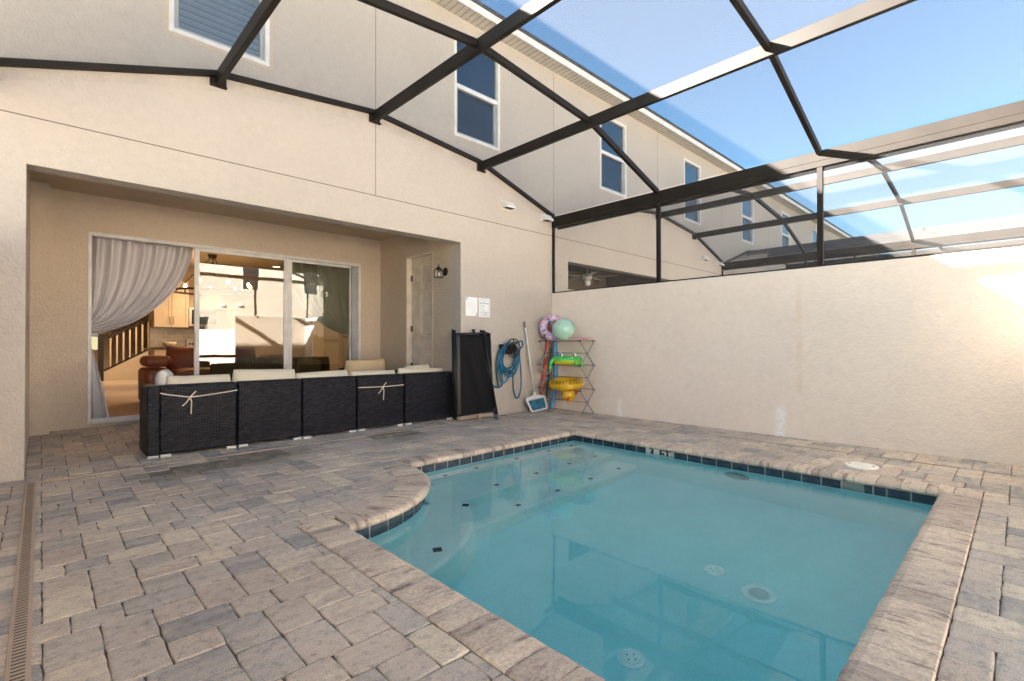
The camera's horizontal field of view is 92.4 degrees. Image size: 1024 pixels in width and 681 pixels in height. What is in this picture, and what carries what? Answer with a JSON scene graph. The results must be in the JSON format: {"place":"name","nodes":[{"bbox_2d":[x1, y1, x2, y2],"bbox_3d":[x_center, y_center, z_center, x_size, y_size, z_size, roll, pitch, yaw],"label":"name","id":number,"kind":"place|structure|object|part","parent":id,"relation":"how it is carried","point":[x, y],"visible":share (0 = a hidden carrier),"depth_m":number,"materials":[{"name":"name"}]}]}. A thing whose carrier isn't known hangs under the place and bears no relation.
{"place":"outdoors","nodes":[
{"label":"outdoors","id":0,"kind":"place"},
{"bbox_2d":[245,358,275,368],"bbox_3d":[-4.030,0.662,7.912,0.464,0.764,0.481,0,0,15],"label":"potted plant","id":1,"kind":"object","parent":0,"point":[256,363],"visible":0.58,"depth_m":7.84,"materials":[{"name":"green plant"}]},
{"bbox_2d":[0,408,1023,680],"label":"patio paving","id":2,"kind":"structure","parent":0,"point":[258,502],"depth_m":2.54,"materials":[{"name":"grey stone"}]},
{"bbox_2d":[3,482,35,680],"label":"channel drain","id":3,"kind":"object","parent":2,"relation":"on","point":[18,658],"visible":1,"depth_m":2.09,"materials":[{"name":"beige plastic"}]},
{"bbox_2d":[139,374,236,458],"bbox_3d":[-3.425,0.750,5.183,0.787,0.772,0.731,0,-1,-44],"label":"sofa module","id":4,"kind":"object","parent":2,"relation":"on","point":[192,412],"visible":0.98,"depth_m":4.91,"materials":[{"name":"black wicker"}]},
{"bbox_2d":[155,369,173,385],"bbox_3d":[-3.583,0.527,5.082,0.185,0.450,0.474,0,-1,-34],"label":"sofa cushion","id":5,"kind":"object","parent":4,"relation":"on","point":[161,376],"visible":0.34,"depth_m":4.89,"materials":[{"name":"white fabric"}]},
{"bbox_2d":[165,376,179,384],"bbox_3d":[-3.429,0.564,5.036,0.154,0.423,0.355,0,0,-15],"label":"sofa cushion","id":6,"kind":"object","parent":4,"relation":"on","point":[172,380],"visible":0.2,"depth_m":4.89,"materials":[{"name":"beige fabric"}]},
{"bbox_2d":[232,369,300,446],"bbox_3d":[-2.909,0.730,5.690,0.694,0.818,0.714,0,-1,-44],"label":"sofa module","id":7,"kind":"object","parent":2,"relation":"on","point":[268,404],"visible":0.8,"depth_m":5.43,"materials":[{"name":"black wicker"}]},
{"bbox_2d":[38,414,517,481],"bbox_3d":[-1.860,1.153,5.803,5.390,0.027,0.036,0,-1,-44],"label":"deck drain","id":8,"kind":"object","parent":2,"relation":"on","point":[119,470],"visible":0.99,"depth_m":4.93,"materials":[{"name":"beige plastic"}]},
{"bbox_2d":[296,370,355,438],"bbox_3d":[-2.424,0.758,6.157,0.689,0.768,0.714,0,-1,-44],"label":"sofa module","id":9,"kind":"object","parent":2,"relation":"on","point":[328,401],"visible":0.75,"depth_m":5.89,"materials":[{"name":"black wicker"}]},
{"bbox_2d":[349,370,403,430],"bbox_3d":[-1.931,0.772,6.619,0.686,0.747,0.731,0,-1,-44],"label":"sofa module","id":10,"kind":"object","parent":2,"relation":"on","point":[379,397],"visible":0.77,"depth_m":6.36,"materials":[{"name":"black wicker"}]},
{"bbox_2d":[339,358,397,375],"bbox_3d":[-2.147,0.686,7.584,0.820,0.809,0.720,0,-1,-44],"label":"sofa cushion","id":11,"kind":"object","parent":10,"relation":"on","point":[365,364],"visible":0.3,"depth_m":7.53,"materials":[{"name":"beige fabric"}]},
{"bbox_2d":[397,368,451,424],"bbox_3d":[-1.395,0.766,7.146,0.818,0.765,0.714,0,-1,-44],"label":"sofa module","id":12,"kind":"object","parent":2,"relation":"on","point":[427,393],"visible":0.76,"depth_m":6.86,"materials":[{"name":"black wicker"}]},
{"bbox_2d":[404,364,429,367],"bbox_3d":[-1.351,0.557,7.117,0.465,0.414,0.186,0,-1,-44],"label":"sofa cushion","id":13,"kind":"object","parent":12,"relation":"on","point":[421,366],"visible":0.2,"depth_m":7.13,"materials":[{"name":"beige fabric"}]},
{"bbox_2d":[451,329,495,418],"bbox_3d":[-0.560,0.492,7.165,0.677,1.321,0.112,0,0,-24],"label":"folded lounger","id":14,"kind":"object","parent":2,"relation":"on","point":[473,330],"visible":0.03,"depth_m":7.01,"materials":[{"name":"black"}]},
{"bbox_2d":[453,330,496,419],"bbox_3d":[-0.537,0.498,7.123,0.677,1.310,0.111,0,0,-24],"label":"folded lounger","id":15,"kind":"object","parent":2,"relation":"on","point":[456,377],"visible":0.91,"depth_m":6.97,"materials":[{"name":"black"}]},
{"bbox_2d":[454,330,498,419],"bbox_3d":[-0.514,0.500,7.081,0.677,1.305,0.111,0,0,-24],"label":"folded lounger","id":16,"kind":"object","parent":2,"relation":"on","point":[472,355],"visible":1,"depth_m":7.06,"materials":[{"name":"black fabric"}]},
{"bbox_2d":[0,0,1023,292],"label":"pool cage","id":17,"kind":"object","parent":2,"relation":"on","point":[818,158],"visible":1,"depth_m":5.06,"materials":[{"name":"brown metal"}]},
{"bbox_2d":[523,321,547,411],"bbox_3d":[0.357,0.420,8.025,0.458,1.464,0.205,0,-1,-44],"label":"pool net","id":18,"kind":"object","parent":2,"relation":"on","point":[540,404],"visible":1,"depth_m":8.00,"materials":[{"name":"silver metal"}]},
{"bbox_2d":[540,325,550,394],"bbox_3d":[0.557,0.442,8.293,0.287,1.429,0.058,0,-1,-44],"label":"pool noodle","id":19,"kind":"object","parent":2,"relation":"on","point":[545,358],"visible":0.62,"depth_m":8.28,"materials":[{"name":"red plastic"}]},
{"bbox_2d":[546,346,551,401],"bbox_3d":[0.621,0.608,8.366,0.182,1.094,0.027,0,-1,-44],"label":"pool noodle","id":20,"kind":"object","parent":2,"relation":"on","point":[548,374],"visible":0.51,"depth_m":8.35,"materials":[{"name":"red plastic"}]},
{"bbox_2d":[550,342,556,408],"bbox_3d":[0.701,0.527,8.275,0.092,1.254,0.265,0,0,20],"label":"pool noodle","id":21,"kind":"object","parent":2,"relation":"on","point":[554,376],"visible":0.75,"depth_m":8.31,"materials":[{"name":"blue plastic"}]},
{"bbox_2d":[538,340,594,415],"bbox_3d":[0.874,0.580,7.923,0.366,1.162,0.883,0,-1,-44],"label":"drying rack","id":22,"kind":"object","parent":2,"relation":"on","point":[586,377],"visible":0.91,"depth_m":7.72,"materials":[{"name":"grey metal"}]},
{"bbox_2d":[539,314,561,340],"bbox_3d":[0.676,-0.211,8.108,0.446,0.441,0.166,0,0,4],"label":"swim ring","id":23,"kind":"object","parent":22,"relation":"on","point":[546,321],"visible":0.59,"depth_m":8.06,"materials":[{"name":"pink plastic"}]},
{"bbox_2d":[552,318,574,340],"bbox_3d":[0.828,-0.176,7.899,0.360,0.360,0.360,0,-1,-44],"label":"beach ball","id":24,"kind":"object","parent":22,"relation":"on","point":[563,329],"visible":0.95,"depth_m":7.77,"materials":[{"name":"green plastic"}]},
{"bbox_2d":[548,353,583,368],"bbox_3d":[0.884,0.328,7.909,0.566,0.262,0.490,0,0,10],"label":"frog ring","id":25,"kind":"object","parent":22,"relation":"on","point":[574,358],"visible":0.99,"depth_m":7.72,"materials":[{"name":"green plastic"}]},
{"bbox_2d":[549,377,583,401],"bbox_3d":[0.883,0.786,7.916,0.575,0.376,0.577,0,-1,-44],"label":"duck ring","id":26,"kind":"object","parent":22,"relation":"hanging from","point":[565,385],"visible":0.97,"depth_m":7.71,"materials":[{"name":"yellow plastic"}]},
{"bbox_2d":[564,339,587,340],"bbox_3d":[1.014,-0.012,7.799,0.230,0.024,0.300,0,-1,-44],"label":"foam board","id":27,"kind":"object","parent":22,"relation":"on","point":[574,339],"visible":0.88,"depth_m":7.77,"materials":[{"name":"pink plastic"}]},
{"bbox_2d":[569,337,592,338],"bbox_3d":[1.093,-0.038,7.796,0.220,0.024,0.335,0,-1,-44],"label":"foam board","id":28,"kind":"object","parent":27,"relation":"on","point":[581,338],"visible":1,"depth_m":7.69,"materials":[{"name":"pink plastic"}]},
{"bbox_2d":[297,427,983,680],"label":"swimming pool","id":29,"kind":"structure","parent":2,"relation":"in","point":[903,636],"depth_m":2.39,"materials":[{"name":"paint"}]},
{"bbox_2d":[362,439,934,680],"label":"water","id":30,"kind":"structure","parent":29,"relation":"in","point":[609,562],"depth_m":2.78,"materials":[{"name":"blue liquid"}]},
{"bbox_2d":[581,417,1023,476],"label":"deck drain","id":31,"kind":"object","parent":2,"relation":"on","point":[824,449],"visible":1,"depth_m":4.99,"materials":[{"name":"plastic"}]},
{"bbox_2d":[844,462,878,469],"bbox_3d":[3.137,1.122,4.406,0.260,0.016,0.260,0,-1,-44],"label":"skimmer lid","id":32,"kind":"object","parent":2,"relation":"on","point":[863,465],"visible":1,"depth_m":4.38,"materials":[{"name":"white plastic"}]},
{"bbox_2d":[479,0,1023,253],"label":"sky","id":33,"kind":"structure","parent":0,"point":[919,62],"materials":[{"name":"blue"}]},
{"label":"ground","id":34,"kind":"structure","parent":0,"visible":0},
{"bbox_2d":[0,0,566,482],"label":"townhouse","id":35,"kind":"structure","parent":34,"relation":"on","point":[246,184],"depth_m":6.05,"materials":[{"name":"beige paint"}]},
{"bbox_2d":[91,331,110,370],"bbox_3d":[-12.763,0.068,14.873,0.950,2.080,0.065,0,-1,-44],"label":"front door","id":36,"kind":"structure","parent":35,"relation":"in","point":[94,340],"depth_m":15.08,"materials":[{"name":"brown wood"}]},
{"bbox_2d":[91,237,192,418],"bbox_3d":[-5.003,-0.184,6.608,1.198,2.440,0.170,0,-1,-44],"label":"curtain","id":37,"kind":"object","parent":35,"relation":"hanging from","point":[132,282],"visible":0.85,"depth_m":6.49,"materials":[{"name":"white fabric"}]},
{"bbox_2d":[151,281,188,327],"bbox_3d":[-7.757,-0.826,11.143,0.650,1.060,0.391,0,-1,-44],"label":"kitchen cabinet","id":38,"kind":"object","parent":35,"relation":"attached to","point":[171,310],"visible":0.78,"depth_m":11.06,"materials":[{"name":"brown wood"}]},
{"bbox_3d":[-7.759,-0.828,10.911,0.317,1.050,0.060,0,-1,-44],"label":"cabinet door","id":39,"kind":"part","parent":38,"relation":"part of","materials":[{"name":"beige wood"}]},
{"bbox_3d":[-7.526,-0.827,11.135,0.317,1.050,0.060,0,-1,-44],"label":"cabinet door","id":40,"kind":"part","parent":38,"relation":"part of","materials":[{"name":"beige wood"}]},
{"bbox_2d":[148,328,229,367],"bbox_3d":[-7.349,0.392,11.345,1.630,1.365,0.649,0,-1,-44],"label":"kitchen counter","id":41,"kind":"object","parent":35,"relation":"on","point":[160,336],"visible":0.45,"depth_m":11.40,"materials":[{"name":"stone"}]},
{"bbox_2d":[163,342,175,346],"bbox_3d":[-7.648,0.091,10.958,0.259,0.120,0.259,0,-1,-44],"label":"bowl","id":42,"kind":"object","parent":41,"relation":"on","point":[168,344],"visible":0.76,"depth_m":10.88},
{"bbox_2d":[186,339,222,346],"bbox_3d":[-7.164,0.526,11.534,0.760,1.100,0.605,0,-1,-44],"label":"cooker","id":43,"kind":"object","parent":41,"relation":"in","point":[190,342],"visible":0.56,"depth_m":11.71,"materials":[{"name":"white metal"}]},
{"bbox_2d":[189,308,225,326],"bbox_3d":[-7.257,-0.538,11.642,0.755,0.430,0.361,0,-1,-44],"label":"microwave","id":44,"kind":"object","parent":35,"relation":"attached to","point":[208,317],"visible":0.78,"depth_m":11.53,"materials":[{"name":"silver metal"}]},
{"bbox_2d":[192,310,215,324],"bbox_3d":[-7.192,-0.540,11.461,0.490,0.330,0.010,0,-1,-44],"label":"door window","id":45,"kind":"structure","parent":44,"relation":"in","point":[206,317],"depth_m":11.49,"materials":[{"name":"glass"}]},
{"bbox_2d":[138,346,282,399],"bbox_3d":[-5.351,0.569,8.840,2.200,0.930,1.030,0,-1,-44],"label":"recliner sofa","id":46,"kind":"object","parent":35,"relation":"on","point":[177,360],"visible":0.34,"depth_m":8.49,"materials":[{"name":"red leather"}]},
{"bbox_2d":[173,254,252,296],"bbox_3d":[-6.008,-1.330,9.841,1.448,0.767,1.444,0,-1,-44],"label":"chandelier","id":47,"kind":"object","parent":35,"relation":"hanging from","point":[214,257],"visible":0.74,"depth_m":9.82,"materials":[{"name":"black metal"}]},
{"bbox_2d":[164,0,272,71],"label":"window","id":48,"kind":"structure","parent":35,"relation":"in","point":[215,25],"depth_m":5.05,"materials":[{"name":"glass"}]},
{"bbox_2d":[87,231,360,423],"bbox_3d":[-3.971,-0.150,7.336,3.600,2.380,0.160,0,-1,-44],"label":"sliding door","id":49,"kind":"structure","parent":35,"relation":"in","point":[354,269],"depth_m":7.47,"materials":[{"name":"white metal"}]},
{"bbox_2d":[210,356,329,380],"bbox_3d":[-4.298,0.650,8.652,1.940,0.721,0.860,0,-1,-44],"label":"couch","id":50,"kind":"object","parent":35,"relation":"on","point":[223,365],"visible":0.3,"depth_m":8.02,"materials":[{"name":"black fabric"}]},
{"bbox_2d":[296,356,320,372],"bbox_3d":[-3.580,0.510,8.628,0.463,0.469,0.210,0,-1,-44],"label":"throw pillow","id":51,"kind":"object","parent":50,"relation":"on","point":[304,364],"visible":0.56,"depth_m":8.55,"materials":[{"name":"black fabric"}]},
{"bbox_2d":[282,261,348,367],"bbox_3d":[-3.265,-0.173,8.278,1.203,2.440,0.170,0,-1,-44],"label":"curtain","id":52,"kind":"object","parent":35,"relation":"hanging from","point":[321,293],"visible":0.86,"depth_m":8.36,"materials":[{"name":"grey fabric"}]},
{"bbox_2d":[313,318,348,370],"bbox_3d":[-4.615,-0.056,12.955,1.040,2.280,0.625,0,-1,-44],"label":"pantry cupboard","id":53,"kind":"object","parent":35,"relation":"on","point":[332,345],"visible":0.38,"depth_m":12.60,"materials":[{"name":"brown wood"}]},
{"bbox_3d":[-4.594,-0.574,12.562,0.480,1.150,0.023,0,-1,-44],"label":"cupboard door","id":54,"kind":"part","parent":53,"relation":"part of","materials":[{"name":"brown wood"}]},
{"bbox_3d":[-4.593,0.511,12.554,0.480,0.980,0.023,0,-1,-44],"label":"cupboard door","id":55,"kind":"part","parent":53,"relation":"part of","materials":[{"name":"brown wood"}]},
{"bbox_2d":[410,255,431,367],"bbox_3d":[-1.430,-0.135,7.979,0.064,2.455,0.725,0,-1,-44],"label":"door","id":56,"kind":"structure","parent":35,"relation":"in","point":[421,278],"depth_m":8.01,"materials":[{"name":"beige metal"}]},
{"bbox_2d":[434,265,447,277],"bbox_3d":[-1.068,-1.038,7.340,0.175,0.209,0.127,0,-1,-44],"label":"wall lantern","id":57,"kind":"object","parent":35,"relation":"attached to","point":[441,272],"depth_m":7.32,"materials":[{"name":"black metal"}]},
{"bbox_2d":[466,297,477,315],"bbox_3d":[-0.598,-0.503,7.263,0.225,0.277,0.004,0,-1,-44],"label":"notice sheet","id":58,"kind":"object","parent":35,"relation":"attached to","point":[471,306],"visible":1,"depth_m":7.26,"materials":[{"name":"paper"}]},
{"bbox_2d":[452,39,500,153],"bbox_3d":[-0.536,-3.701,7.397,0.960,1.565,0.087,0,-1,-44],"label":"window","id":59,"kind":"structure","parent":35,"relation":"in","point":[476,85],"depth_m":7.43,"materials":[{"name":"glass"}]},
{"bbox_2d":[479,298,489,316],"bbox_3d":[-0.419,-0.496,7.432,0.218,0.283,0.008,0,-1,-44],"label":"pool rules sign","id":60,"kind":"object","parent":35,"relation":"attached to","point":[484,307],"visible":1,"depth_m":7.43,"materials":[{"name":"paper"}]},
{"bbox_2d":[499,338,519,357],"bbox_3d":[-0.035,0.118,7.681,0.314,0.301,0.172,0,-1,-44],"label":"hose reel","id":61,"kind":"object","parent":35,"relation":"attached to","point":[511,348],"visible":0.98,"depth_m":7.63,"materials":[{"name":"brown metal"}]},
{"bbox_2d":[493,340,523,398],"bbox_3d":[-0.083,0.460,7.627,0.649,0.931,0.123,0,-1,-39],"label":"garden hose","id":62,"kind":"object","parent":61,"relation":"hanging from","point":[500,365],"visible":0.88,"depth_m":7.61,"materials":[{"name":"blue rubber"}]},
{"bbox_2d":[554,56,732,291],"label":"townhouse","id":63,"kind":"structure","parent":34,"relation":"on","point":[592,168],"depth_m":10.19,"materials":[{"name":"beige paint"}]},
{"bbox_2d":[568,268,617,285],"bbox_3d":[1.652,-1.494,10.946,1.329,0.565,1.291,0,-1,-44],"label":"ceiling fan","id":64,"kind":"object","parent":63,"relation":"hanging from","point":[587,277],"visible":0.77,"depth_m":10.84,"materials":[{"name":"white plastic"}]},
{"bbox_2d":[599,110,626,198],"bbox_3d":[2.004,-3.685,9.839,0.978,1.565,0.087,0,-1,-44],"label":"window","id":65,"kind":"structure","parent":63,"relation":"in","point":[612,169],"depth_m":9.89,"materials":[{"name":"glass"}]},
{"bbox_2d":[683,156,700,226],"bbox_3d":[4.453,-3.670,12.193,0.960,1.565,0.087,0,-1,-44],"label":"window","id":66,"kind":"structure","parent":63,"relation":"in","point":[691,170],"depth_m":12.24,"materials":[{"name":"glass"}]},
{"bbox_2d":[722,161,809,274],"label":"townhouse","id":67,"kind":"structure","parent":34,"relation":"on","point":[784,205],"depth_m":15.04,"materials":[{"name":"beige paint"}]},
{"bbox_2d":[741,189,753,245],"bbox_3d":[6.993,-3.654,14.634,0.978,1.565,0.087,0,-1,-44],"label":"window","id":68,"kind":"structure","parent":67,"relation":"in","point":[747,207],"depth_m":14.73,"materials":[{"name":"glass"}]},
{"bbox_2d":[781,210,789,246],"bbox_3d":[9.442,-3.639,16.988,0.960,1.565,0.087,0,-1,-44],"label":"window","id":69,"kind":"structure","parent":67,"relation":"in","point":[785,235],"depth_m":17.02,"materials":[{"name":"glass"}]},
{"bbox_2d":[552,246,1023,465],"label":"garden wall","id":70,"kind":"structure","parent":34,"relation":"on","point":[922,355],"depth_m":5.50,"materials":[{"name":"beige paint"}]},
{"bbox_2d":[558,122,1023,274],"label":"pool cage","id":71,"kind":"object","parent":34,"relation":"on","point":[912,244],"visible":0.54,"depth_m":9.24,"materials":[{"name":"brown metal"}]},
{"bbox_2d":[801,210,852,262],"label":"townhouse","id":72,"kind":"structure","parent":34,"relation":"on","point":[809,231],"depth_m":19.49,"materials":[{"name":"beige paint"}]},
{"bbox_2d":[812,227,816,261],"bbox_3d":[11.982,-3.624,19.429,0.978,1.565,0.087,0,-1,-44],"label":"window","id":73,"kind":"structure","parent":72,"relation":"in","point":[814,232],"depth_m":19.47,"materials":[{"name":"glass"}]},
{"bbox_2d":[724,214,1023,269],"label":"pool cage","id":74,"kind":"object","parent":34,"relation":"on","point":[967,227],"visible":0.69,"depth_m":12.00,"materials":[{"name":"brown metal"}]}
]}

